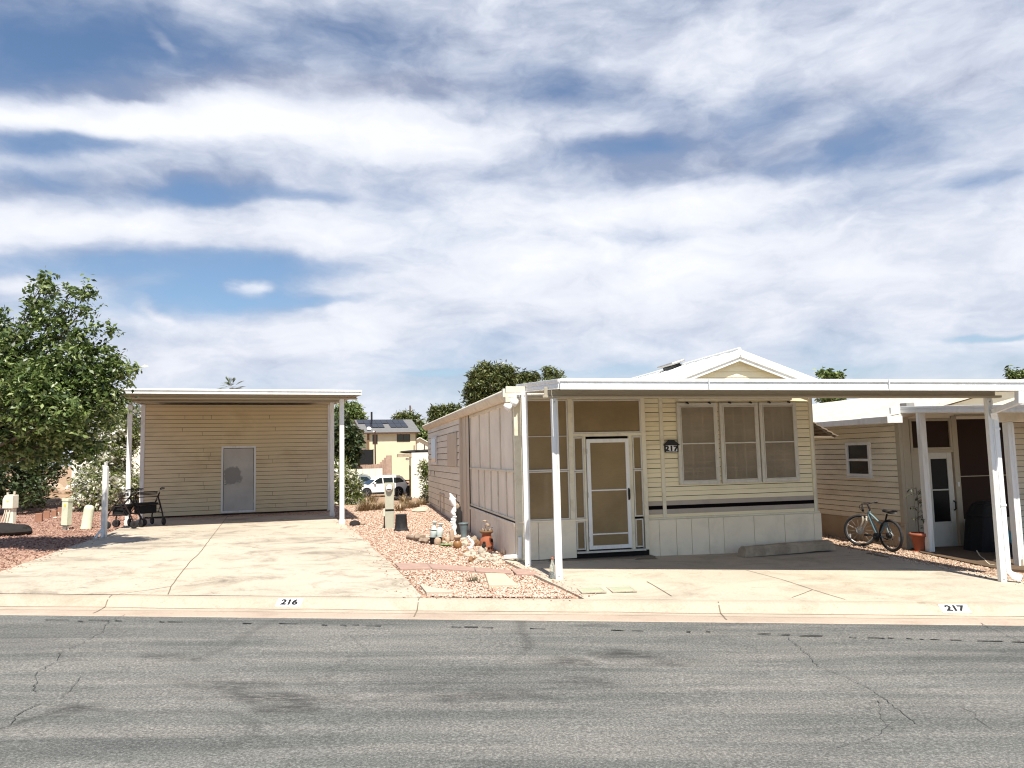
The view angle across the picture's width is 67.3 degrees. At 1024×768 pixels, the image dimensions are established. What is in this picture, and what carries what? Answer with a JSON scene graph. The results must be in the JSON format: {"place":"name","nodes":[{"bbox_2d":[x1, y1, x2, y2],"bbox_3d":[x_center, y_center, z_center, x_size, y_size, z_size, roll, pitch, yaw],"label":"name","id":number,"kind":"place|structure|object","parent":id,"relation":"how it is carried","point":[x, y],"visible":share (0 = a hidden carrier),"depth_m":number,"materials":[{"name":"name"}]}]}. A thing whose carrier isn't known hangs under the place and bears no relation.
{"place":"outdoors","nodes":[
{"label":"outdoors","id":0,"kind":"place"},
{"bbox_2d":[0,514,422,597],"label":"driveway","id":1,"kind":"structure","parent":0,"point":[303,555],"depth_m":11.73,"materials":[{"name":"concrete"}]},
{"bbox_2d":[107,488,146,528],"bbox_3d":[-8.805,2.832,17.506,0.772,0.881,0.616,-1,-5,-6],"label":"rollator","id":2,"kind":"object","parent":1,"relation":"on","point":[122,509],"visible":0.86,"depth_m":17.29,"materials":[{"name":"black metal"}]},
{"bbox_2d":[127,487,165,526],"bbox_3d":[-8.554,2.873,18.005,0.772,0.881,0.616,-6,-7,40],"label":"rollator","id":3,"kind":"object","parent":1,"relation":"on","point":[146,507],"visible":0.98,"depth_m":17.95,"materials":[{"name":"metal"}]},
{"bbox_2d":[113,388,361,525],"bbox_3d":[-7.863,1.987,22.184,5.973,3.550,11.332,1,-6,-20],"label":"carport","id":4,"kind":"object","parent":1,"relation":"on","point":[163,396],"visible":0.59,"depth_m":18.04,"materials":[{"name":"white metal"}]},
{"bbox_2d":[357,449,373,464],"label":"window","id":5,"kind":"structure","parent":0,"point":[368,457],"depth_m":102.59,"materials":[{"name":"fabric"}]},
{"bbox_2d":[375,455,391,474],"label":"stepped wall","id":6,"kind":"structure","parent":0,"point":[385,464],"depth_m":81.65,"materials":[{"name":"pink brick"}]},
{"bbox_2d":[0,615,1023,767],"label":"road","id":7,"kind":"structure","parent":0,"point":[122,691],"depth_m":5.83,"materials":[{"name":"asphalt"}]},
{"bbox_2d":[0,467,1023,601],"bbox_3d":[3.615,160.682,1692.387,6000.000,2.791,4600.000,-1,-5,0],"label":"ground","id":8,"kind":"structure","parent":0,"point":[63,481],"depth_m":16.90,"materials":[{"name":"gravel"}]},
{"bbox_2d":[0,491,18,523],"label":"power pedestal","id":9,"kind":"object","parent":8,"relation":"on","point":[10,503],"visible":0.8,"depth_m":19.39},
{"bbox_2d":[0,523,32,535],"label":"dark rock","id":10,"kind":"object","parent":8,"relation":"on","point":[9,529],"visible":0.72,"depth_m":16.35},
{"bbox_2d":[0,432,69,512],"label":"shade shrub","id":11,"kind":"object","parent":8,"relation":"on","point":[36,487],"visible":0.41,"depth_m":22.53,"materials":[{"name":"green plant"}]},
{"bbox_2d":[35,513,42,521],"bbox_3d":[-12.319,3.474,20.017,0.155,0.220,0.140,1,-6,-20],"label":"brick block","id":12,"kind":"object","parent":8,"relation":"on","point":[38,517],"depth_m":19.96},
{"bbox_2d":[43,511,49,518],"bbox_3d":[-12.680,3.561,20.941,0.150,0.210,0.135,2,-6,-28],"label":"brick block","id":13,"kind":"object","parent":8,"relation":"on","point":[46,514],"depth_m":20.88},
{"bbox_2d":[56,487,69,493],"bbox_3d":[-15.313,3.639,26.232,0.448,0.243,0.303,1,-6,-21],"label":"rubble stone","id":14,"kind":"object","parent":8,"relation":"on","point":[61,491],"visible":0.87,"depth_m":26.14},
{"bbox_2d":[60,498,73,529],"bbox_3d":[-10.188,2.986,17.587,0.201,0.732,0.166,-2,-5,12],"label":"service pedestal","id":15,"kind":"object","parent":8,"relation":"on","point":[66,514],"visible":0.93,"depth_m":17.53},
{"bbox_2d":[0,266,147,475],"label":"leafy tree","id":16,"kind":"object","parent":8,"relation":"on","point":[46,400],"visible":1,"depth_m":13.38,"materials":[{"name":"green plant"}]},
{"bbox_2d":[0,498,148,569],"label":"gravel","id":17,"kind":"structure","parent":8,"relation":"on","point":[34,552],"depth_m":15.89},
{"bbox_2d":[80,505,93,528],"bbox_3d":[-9.826,3.100,17.778,0.302,0.603,0.198,-1,-5,0],"label":"cable pedestal","id":18,"kind":"object","parent":8,"relation":"on","point":[87,516],"visible":0.86,"depth_m":17.71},
{"bbox_2d":[65,446,133,510],"bbox_3d":[-12.482,2.870,23.247,1.873,2.290,1.739,-6,-7,43],"label":"oleander","id":19,"kind":"object","parent":8,"relation":"on","point":[87,483],"visible":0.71,"depth_m":22.94,"materials":[{"name":"green plant"}]},
{"bbox_2d":[93,461,108,538],"bbox_3d":[-8.316,2.396,15.551,0.253,1.651,0.182,0,-6,-17],"label":"broken post","id":20,"kind":"object","parent":8,"relation":"on","point":[104,505],"visible":0.88,"depth_m":15.57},
{"bbox_2d":[69,416,140,487],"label":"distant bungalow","id":21,"kind":"object","parent":8,"relation":"on","point":[133,459],"visible":0.02,"depth_m":51.77,"materials":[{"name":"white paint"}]},
{"bbox_2d":[90,402,140,503],"bbox_3d":[-12.515,2.172,24.402,2.347,3.937,2.101,-1,-5,0],"label":"oleander","id":22,"kind":"object","parent":8,"relation":"on","point":[118,438],"visible":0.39,"depth_m":24.05,"materials":[{"name":"green plant"}]},
{"bbox_2d":[217,376,244,388],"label":"palm tree","id":23,"kind":"object","parent":8,"relation":"on","point":[228,382],"visible":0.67,"depth_m":58.22,"materials":[{"name":"green plant"}]},
{"bbox_2d":[139,405,329,517],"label":"shed","id":24,"kind":"structure","parent":8,"relation":"on","point":[205,460],"depth_m":21.43,"materials":[{"name":"wood"}]},
{"bbox_2d":[223,448,253,510],"bbox_3d":[-7.598,2.654,21.383,0.801,1.715,0.102,1,-6,-20],"label":"door","id":25,"kind":"structure","parent":24,"relation":"in","point":[238,463],"depth_m":21.41,"materials":[{"name":"silver metal"}]},
{"bbox_2d":[334,412,365,468],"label":"dense tree","id":26,"kind":"object","parent":8,"relation":"on","point":[354,442],"visible":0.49,"depth_m":86.07,"materials":[{"name":"green plant"}]},
{"bbox_2d":[334,400,368,423],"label":"round tree","id":27,"kind":"object","parent":8,"relation":"on","point":[353,409],"visible":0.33,"depth_m":148.85,"materials":[{"name":"green plant"}]},
{"bbox_2d":[334,454,371,504],"bbox_3d":[-5.905,3.544,26.878,1.581,2.243,2.239,2,-6,-34],"label":"oleander","id":28,"kind":"object","parent":8,"relation":"on","point":[353,486],"visible":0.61,"depth_m":26.54,"materials":[{"name":"green plant"}]},
{"bbox_2d":[352,502,366,510],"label":"dry bush","id":29,"kind":"object","parent":8,"relation":"on","point":[359,508],"visible":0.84,"depth_m":21.69,"materials":[{"name":"brown plant"}]},
{"bbox_2d":[358,474,370,483],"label":"sedan car","id":30,"kind":"object","parent":8,"relation":"on","point":[365,477],"visible":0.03,"depth_m":70.31,"materials":[{"name":"white metal"}]},
{"bbox_2d":[350,468,381,477],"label":"block wall","id":31,"kind":"structure","parent":8,"relation":"on","point":[371,473],"depth_m":76.84,"materials":[{"name":"white paint"}]},
{"bbox_2d":[356,464,377,468],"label":"retaining wall","id":32,"kind":"structure","parent":8,"relation":"on","point":[372,466],"depth_m":90.37,"materials":[{"name":"pink brick"}]},
{"bbox_2d":[364,494,381,502],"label":"dry bush","id":33,"kind":"object","parent":8,"relation":"on","point":[374,498],"visible":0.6,"depth_m":30.99,"materials":[{"name":"brown plant"}]},
{"bbox_2d":[373,431,375,463],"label":"lamp pole","id":34,"kind":"object","parent":8,"relation":"on","point":[374,432],"visible":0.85,"depth_m":98.67,"materials":[{"name":"metal"}]},
{"bbox_2d":[371,502,383,509],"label":"dry bush","id":35,"kind":"object","parent":8,"relation":"on","point":[378,507],"visible":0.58,"depth_m":22.10,"materials":[{"name":"brown plant"}]},
{"bbox_2d":[360,475,408,497],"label":"sport utility car","id":36,"kind":"object","parent":8,"relation":"on","point":[375,485],"visible":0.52,"depth_m":65.44,"materials":[{"name":"white metal"}]},
{"bbox_2d":[353,412,420,479],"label":"two storey house","id":37,"kind":"structure","parent":8,"relation":"on","point":[394,437],"depth_m":109.19,"materials":[{"name":"beige paint"}]},
{"bbox_2d":[397,434,409,441],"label":"window","id":38,"kind":"structure","parent":37,"relation":"in","point":[400,437],"depth_m":109.48,"materials":[{"name":"black glass"}]},
{"bbox_2d":[383,482,394,528],"bbox_3d":[-2.725,2.709,16.999,0.248,1.042,0.189,-1,-5,-5],"label":"meter pedestal","id":39,"kind":"object","parent":8,"relation":"on","point":[389,494],"visible":0.98,"depth_m":16.98,"materials":[{"name":"beige metal"}]},
{"bbox_2d":[394,502,407,510],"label":"dry bush","id":40,"kind":"object","parent":8,"relation":"on","point":[400,507],"visible":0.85,"depth_m":21.53,"materials":[{"name":"brown plant"}]},
{"bbox_2d":[395,494,411,503],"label":"dry bush","id":41,"kind":"object","parent":8,"relation":"on","point":[402,499],"visible":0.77,"depth_m":28.22,"materials":[{"name":"brown plant"}]},
{"bbox_2d":[390,408,424,427],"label":"pine","id":42,"kind":"object","parent":8,"relation":"on","point":[405,415],"visible":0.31,"depth_m":139.32,"materials":[{"name":"green plant"}]},
{"bbox_2d":[397,449,428,497],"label":"flat roofed building","id":43,"kind":"structure","parent":8,"relation":"on","point":[414,456],"depth_m":60.73,"materials":[{"name":"white paint"}]},
{"bbox_2d":[408,500,423,507],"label":"dry bush","id":44,"kind":"object","parent":8,"relation":"on","point":[417,503],"visible":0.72,"depth_m":22.78,"materials":[{"name":"brown plant"}]},
{"bbox_2d":[413,459,428,491],"bbox_3d":[-3.622,4.151,32.707,0.888,2.104,0.949,2,-6,-32],"label":"young shrub","id":45,"kind":"object","parent":8,"relation":"on","point":[424,473],"visible":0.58,"depth_m":32.70,"materials":[{"name":"green plant"}]},
{"bbox_2d":[412,506,430,512],"bbox_3d":[-2.502,3.486,21.242,0.520,0.198,0.326,2,-6,-31],"label":"white boulder","id":46,"kind":"object","parent":8,"relation":"on","point":[421,509],"visible":0.7,"depth_m":21.16,"materials":[{"name":"stone"}]},
{"bbox_2d":[414,488,428,503],"bbox_3d":[-3.065,4.279,27.462,1.019,1.230,1.441,-1,-5,0],"label":"yard shrub","id":47,"kind":"object","parent":8,"relation":"on","point":[425,495],"visible":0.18,"depth_m":27.67,"materials":[{"name":"green plant"}]},
{"bbox_2d":[415,497,429,505],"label":"dry bush","id":48,"kind":"object","parent":8,"relation":"on","point":[425,501],"visible":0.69,"depth_m":23.59,"materials":[{"name":"brown plant"}]},
{"bbox_2d":[417,423,427,440],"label":"round tree","id":49,"kind":"object","parent":8,"relation":"on","point":[423,434],"visible":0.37,"depth_m":128.81,"materials":[{"name":"green plant"}]},
{"bbox_2d":[417,437,427,449],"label":"gabled shed","id":50,"kind":"structure","parent":8,"relation":"on","point":[421,442],"depth_m":117.72,"materials":[{"name":"white paint"}]},
{"bbox_2d":[422,402,463,423],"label":"pine","id":51,"kind":"object","parent":8,"relation":"on","point":[435,412],"visible":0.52,"depth_m":73.66,"materials":[{"name":"green plant"}]},
{"bbox_2d":[427,563,474,572],"bbox_3d":[-0.939,2.746,11.339,0.982,0.116,0.371,-4,-6,26],"label":"edging plank","id":52,"kind":"object","parent":8,"relation":"on","point":[436,567],"visible":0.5,"depth_m":11.24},
{"bbox_2d":[329,504,574,597],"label":"gravel","id":53,"kind":"structure","parent":8,"relation":"on","point":[535,587],"depth_m":12.49,"materials":[{"name":"gravel"}]},
{"bbox_2d":[349,520,364,526],"bbox_3d":[-3.556,3.208,17.682,0.374,0.146,0.139,2,-6,-29],"label":"rock","id":54,"kind":"object","parent":53,"relation":"on","point":[353,523],"visible":0.98,"depth_m":17.65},
{"bbox_2d":[356,497,378,510],"bbox_3d":[-4.103,3.425,21.951,0.920,0.412,0.931,-1,-5,0],"label":"dry bush","id":55,"kind":"object","parent":53,"relation":"on","point":[368,507],"visible":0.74,"depth_m":21.78,"materials":[{"name":"brown plant"}]},
{"bbox_2d":[394,514,408,531],"bbox_3d":[-2.387,2.987,16.558,0.336,0.357,0.336,-1,-5,0],"label":"bucket","id":56,"kind":"object","parent":53,"relation":"on","point":[401,522],"visible":0.99,"depth_m":16.45,"materials":[{"name":"black plastic"}]},
{"bbox_2d":[397,498,416,508],"bbox_3d":[-3.091,3.492,22.525,0.820,0.339,0.730,-5,-6,34],"label":"dry bush","id":57,"kind":"object","parent":53,"relation":"on","point":[409,505],"visible":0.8,"depth_m":22.48,"materials":[{"name":"brown plant"}]},
{"bbox_2d":[395,563,430,570],"bbox_3d":[-1.486,2.757,11.495,0.470,0.111,0.643,0,-6,-15],"label":"edging plank","id":58,"kind":"object","parent":53,"relation":"on","point":[413,566],"visible":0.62,"depth_m":11.38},
{"bbox_2d":[406,533,429,542],"bbox_3d":[-1.796,2.931,14.686,0.203,0.161,0.786,2,-6,-29],"label":"driftwood","id":59,"kind":"object","parent":53,"relation":"on","point":[420,537],"visible":1,"depth_m":14.56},
{"bbox_2d":[429,536,442,544],"bbox_3d":[-1.419,2.907,14.304,0.267,0.146,0.265,-1,-5,0],"label":"tub","id":60,"kind":"object","parent":53,"relation":"on","point":[431,539],"visible":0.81,"depth_m":14.22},
{"bbox_2d":[430,521,436,536],"bbox_3d":[-1.453,2.726,14.342,0.147,0.318,0.134,-1,-5,0],"label":"vase","id":61,"kind":"object","parent":60,"relation":"in","point":[433,530],"visible":0.91,"depth_m":14.30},
{"bbox_2d":[436,523,442,537],"bbox_3d":[-1.335,2.735,14.300,0.148,0.288,0.134,-1,-5,0],"label":"vase","id":62,"kind":"object","parent":60,"relation":"in","point":[439,532],"visible":0.98,"depth_m":14.26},
{"bbox_2d":[420,585,452,595],"bbox_3d":[-1.013,2.602,9.573,0.278,0.115,0.678,2,-6,-30],"label":"concrete wedge","id":63,"kind":"object","parent":53,"relation":"on","point":[430,590],"visible":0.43,"depth_m":9.46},
{"bbox_2d":[434,537,440,544],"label":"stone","id":64,"kind":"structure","parent":53,"relation":"on","point":[437,540],"depth_m":14.16,"materials":[{"name":"beige stone"}]},
{"bbox_2d":[449,529,453,540],"bbox_3d":[-1.153,2.886,14.732,0.098,0.238,0.079,-1,-5,0],"label":"standing stone","id":65,"kind":"object","parent":53,"relation":"on","point":[451,536],"visible":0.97,"depth_m":14.70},
{"bbox_2d":[458,522,468,537],"bbox_3d":[-0.956,2.908,15.222,0.205,0.310,0.205,-1,-5,0],"label":"urn","id":66,"kind":"object","parent":53,"relation":"on","point":[463,527],"visible":0.83,"depth_m":15.16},
{"bbox_2d":[467,535,474,548],"bbox_3d":[-0.740,2.816,13.681,0.149,0.243,0.101,-1,-5,0],"label":"swan ornament","id":67,"kind":"object","parent":53,"relation":"on","point":[472,542],"visible":0.95,"depth_m":13.65,"materials":[{"name":"ceramic"}]},
{"bbox_2d":[464,573,481,582],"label":"weed","id":68,"kind":"object","parent":53,"relation":"on","point":[473,579],"visible":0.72,"depth_m":10.29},
{"bbox_2d":[478,543,486,553],"bbox_3d":[-0.497,2.788,12.946,0.170,0.202,0.130,-1,-5,0],"label":"stone bird","id":69,"kind":"object","parent":53,"relation":"on","point":[482,548],"visible":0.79,"depth_m":12.90},
{"bbox_2d":[479,520,492,551],"bbox_3d":[-0.442,2.631,13.302,0.238,0.551,0.240,-1,-5,0],"label":"chiminea","id":70,"kind":"object","parent":53,"relation":"on","point":[486,538],"visible":0.91,"depth_m":13.22,"materials":[{"name":"ceramic"}]},
{"bbox_2d":[485,573,517,587],"bbox_3d":[-0.147,2.663,10.325,0.377,0.117,0.959,-1,-5,-5],"label":"stepping stone","id":71,"kind":"object","parent":53,"relation":"on","point":[494,580],"visible":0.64,"depth_m":10.16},
{"bbox_2d":[449,493,462,534],"bbox_3d":[-1.165,2.693,15.949,0.276,0.870,0.138,0,-5,-11],"label":"driftwood totem","id":72,"kind":"object","parent":8,"relation":"on","point":[456,513],"visible":0.94,"depth_m":15.90,"materials":[{"name":"white paint"}]},
{"bbox_2d":[453,536,461,548],"bbox_3d":[-0.977,2.834,13.742,0.160,0.208,0.160,-1,-5,0],"label":"jug","id":73,"kind":"object","parent":8,"relation":"on","point":[457,543],"visible":1,"depth_m":13.69,"materials":[{"name":"brown ceramic"}]},
{"bbox_2d":[458,359,520,406],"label":"pine","id":74,"kind":"object","parent":8,"relation":"on","point":[486,379],"visible":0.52,"depth_m":61.59,"materials":[{"name":"green plant"}]},
{"bbox_2d":[475,567,511,574],"bbox_3d":[-0.289,2.725,11.061,0.722,0.107,0.302,-4,-6,26],"label":"edging plank","id":75,"kind":"object","parent":8,"relation":"on","point":[486,570],"visible":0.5,"depth_m":11.03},
{"bbox_2d":[0,594,1023,625],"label":"kerb","id":76,"kind":"structure","parent":8,"relation":"on","point":[809,612],"depth_m":8.81,"materials":[{"name":"concrete"}]},
{"bbox_2d":[275,598,302,606],"bbox_3d":[-2.638,2.592,9.105,0.302,0.087,0.118,-2,-5,4],"label":"kerb number","id":77,"kind":"object","parent":76,"relation":"on","point":[289,602],"visible":1,"depth_m":9.10,"materials":[{"name":"white paint"}]},
{"bbox_2d":[938,604,971,612],"bbox_3d":[4.971,2.525,8.629,0.312,0.087,0.118,-2,-5,3],"label":"kerb number","id":78,"kind":"object","parent":76,"relation":"on","point":[954,608],"visible":1,"depth_m":8.62,"materials":[{"name":"white paint"}]},
{"bbox_2d":[2,522,1023,600],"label":"gravel","id":79,"kind":"structure","parent":8,"relation":"on","point":[415,583],"depth_m":10.66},
{"bbox_2d":[511,568,538,576],"bbox_3d":[0.189,2.718,10.970,0.324,0.103,0.584,0,-5,-9],"label":"edging plank","id":80,"kind":"object","parent":8,"relation":"on","point":[521,572],"visible":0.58,"depth_m":10.86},
{"bbox_2d":[515,368,542,383],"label":"pine","id":81,"kind":"object","parent":8,"relation":"on","point":[528,377],"visible":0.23,"depth_m":65.91,"materials":[{"name":"green plant"}]},
{"bbox_2d":[538,365,566,380],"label":"pine","id":82,"kind":"object","parent":8,"relation":"on","point":[549,374],"visible":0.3,"depth_m":60.16,"materials":[{"name":"green plant"}]},
{"bbox_2d":[422,347,837,561],"bbox_3d":[1.663,1.734,19.199,6.470,3.655,13.710,0,-5,-12],"label":"mobile home","id":83,"kind":"object","parent":8,"relation":"on","point":[732,475],"visible":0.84,"depth_m":12.89,"materials":[{"name":"beige"}]},
{"bbox_2d":[431,436,436,464],"bbox_3d":[-2.304,1.968,22.700,0.040,0.820,1.220,0,-5,-12],"label":"side window","id":84,"kind":"structure","parent":83,"relation":"in","point":[433,439],"depth_m":22.42,"materials":[{"name":"white metal"}]},
{"bbox_2d":[503,398,519,410],"bbox_3d":[-0.009,0.324,12.184,0.271,0.222,0.185,0,-5,-12],"label":"floodlight","id":85,"kind":"object","parent":83,"relation":"attached to","point":[513,402],"visible":1,"depth_m":12.12,"materials":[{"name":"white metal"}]},
{"bbox_2d":[504,537,521,558],"bbox_3d":[0.018,2.578,12.083,0.360,0.360,0.083,-6,-7,40],"label":"drain spout","id":86,"kind":"object","parent":83,"relation":"attached to","point":[516,556],"visible":1,"depth_m":11.97,"materials":[{"name":"white metal"}]},
{"bbox_2d":[586,438,631,549],"bbox_3d":[1.570,1.762,12.379,0.732,1.760,0.079,0,-5,-12],"label":"screen door","id":87,"kind":"structure","parent":83,"relation":"in","point":[608,467],"depth_m":12.40,"materials":[{"name":"white metal"}]},
{"bbox_2d":[664,440,679,452],"bbox_3d":[2.657,1.037,12.805,0.284,0.205,0.042,0,-5,-12],"label":"house number","id":88,"kind":"object","parent":83,"relation":"attached to","point":[670,445],"visible":1,"depth_m":12.80,"materials":[{"name":"white paint"}]},
{"bbox_2d":[675,402,720,484],"bbox_3d":[3.133,0.991,12.924,0.733,1.383,0.080,0,-5,-12],"label":"window","id":89,"kind":"structure","parent":83,"relation":"in","point":[697,423],"depth_m":12.91,"materials":[{"name":"metal"}]},
{"bbox_2d":[718,401,761,483],"bbox_3d":[3.886,0.990,13.088,0.719,1.383,0.080,0,-5,-12],"label":"window","id":90,"kind":"structure","parent":83,"relation":"in","point":[738,422],"depth_m":13.08,"materials":[{"name":"metal"}]},
{"bbox_2d":[758,401,799,481],"bbox_3d":[4.604,0.988,13.244,0.704,1.383,0.080,0,-5,-12],"label":"window","id":91,"kind":"structure","parent":83,"relation":"in","point":[778,436],"depth_m":13.23,"materials":[{"name":"metal"}]},
{"bbox_2d":[813,367,846,403],"bbox_3d":[16.736,2.502,39.922,1.820,7.061,1.714,-4,-6,30],"label":"leafy tree","id":92,"kind":"object","parent":8,"relation":"on","point":[821,373],"visible":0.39,"depth_m":39.97,"materials":[{"name":"green plant"}]},
{"bbox_2d":[812,379,1023,549],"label":"mobile home","id":93,"kind":"object","parent":8,"relation":"on","point":[868,453],"visible":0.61,"depth_m":13.94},
{"bbox_2d":[845,442,873,478],"bbox_3d":[6.604,1.453,14.652,0.060,0.681,0.746,0,-5,-12],"label":"window","id":94,"kind":"structure","parent":93,"relation":"in","point":[858,454],"depth_m":14.64,"materials":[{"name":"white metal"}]},
{"bbox_2d":[928,452,957,546],"bbox_3d":[7.625,2.073,13.610,0.541,1.710,0.083,0,-5,-12],"label":"door","id":95,"kind":"structure","parent":93,"relation":"in","point":[944,505],"depth_m":13.64,"materials":[{"name":"white glass"}]},
{"bbox_2d":[822,533,1023,581],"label":"gravel","id":96,"kind":"structure","parent":8,"relation":"on","point":[901,552],"depth_m":12.56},
{"bbox_2d":[844,501,903,551],"bbox_3d":[6.319,2.471,13.412,0.440,0.831,1.221,-1,-5,-8],"label":"bicycle","id":97,"kind":"object","parent":96,"relation":"on","point":[876,536],"visible":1,"depth_m":13.40,"materials":[{"name":"black rubber"}]},
{"bbox_2d":[1002,365,1023,379],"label":"leafy tree","id":98,"kind":"object","parent":8,"relation":"on","point":[1017,374],"visible":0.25,"depth_m":36.07,"materials":[{"name":"green plant"}]},
{"bbox_2d":[0,0,1023,466],"label":"sky","id":99,"kind":"structure","parent":0,"point":[385,200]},
{"bbox_2d":[500,546,1023,602],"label":"driveway","id":100,"kind":"structure","parent":0,"point":[839,573],"depth_m":10.28,"materials":[{"name":"concrete"}]},
{"bbox_2d":[550,557,554,578],"bbox_3d":[0.548,2.482,10.382,0.082,0.284,0.081,-1,-5,0],"label":"glass bottle","id":101,"kind":"object","parent":100,"relation":"on","point":[552,570],"visible":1,"depth_m":10.35,"materials":[{"name":"white"}]},
{"bbox_2d":[577,587,606,593],"bbox_3d":[0.986,2.557,9.526,0.310,0.012,0.340,-1,-5,-6],"label":"utility cover","id":102,"kind":"object","parent":100,"relation":"on","point":[592,590],"visible":1,"depth_m":9.49,"materials":[{"name":"concrete"}]},
{"bbox_2d":[606,586,636,592],"bbox_3d":[1.367,2.561,9.583,0.310,0.012,0.340,-1,-5,-6],"label":"utility cover","id":103,"kind":"object","parent":100,"relation":"on","point":[621,589],"visible":1,"depth_m":9.55,"materials":[{"name":"concrete"}]},
{"bbox_2d":[505,378,1023,581],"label":"carport","id":104,"kind":"object","parent":100,"relation":"on","point":[555,389],"visible":0.97,"depth_m":10.13,"materials":[{"name":"white metal"}]},
{"bbox_2d":[737,540,835,557],"bbox_3d":[4.567,2.719,12.752,1.886,0.166,0.217,1,-6,-22],"label":"parking stop","id":105,"kind":"object","parent":100,"relation":"on","point":[783,548],"visible":1,"depth_m":12.64,"materials":[{"name":"grey concrete"}]},
{"bbox_2d":[912,546,1023,572],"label":"carport floor","id":106,"kind":"structure","parent":0,"point":[958,553],"depth_m":12.33,"materials":[{"name":"concrete"}]},
{"bbox_2d":[906,488,925,551],"bbox_3d":[6.973,2.309,13.129,0.400,1.100,0.348,-1,-5,0],"label":"potted plant","id":107,"kind":"object","parent":106,"relation":"on","point":[918,539],"visible":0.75,"depth_m":13.06,"materials":[{"name":"green plant"}]},
{"bbox_2d":[889,404,1023,565],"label":"carport","id":108,"kind":"object","parent":106,"relation":"on","point":[1008,417],"visible":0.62,"depth_m":11.62,"materials":[{"name":"white metal"}]},
{"bbox_2d":[963,500,1008,552],"bbox_3d":[8.052,2.418,13.057,0.637,0.860,0.448,0,-5,-12],"label":"covered barbecue","id":109,"kind":"object","parent":106,"relation":"on","point":[979,533],"visible":0.74,"depth_m":12.92,"materials":[{"name":"fabric"}]},
{"bbox_2d":[993,542,1012,556],"bbox_3d":[8.008,2.679,12.387,0.320,0.233,0.280,-1,-5,0],"label":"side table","id":110,"kind":"object","parent":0,"point":[1010,547],"visible":0.14,"depth_m":12.27,"materials":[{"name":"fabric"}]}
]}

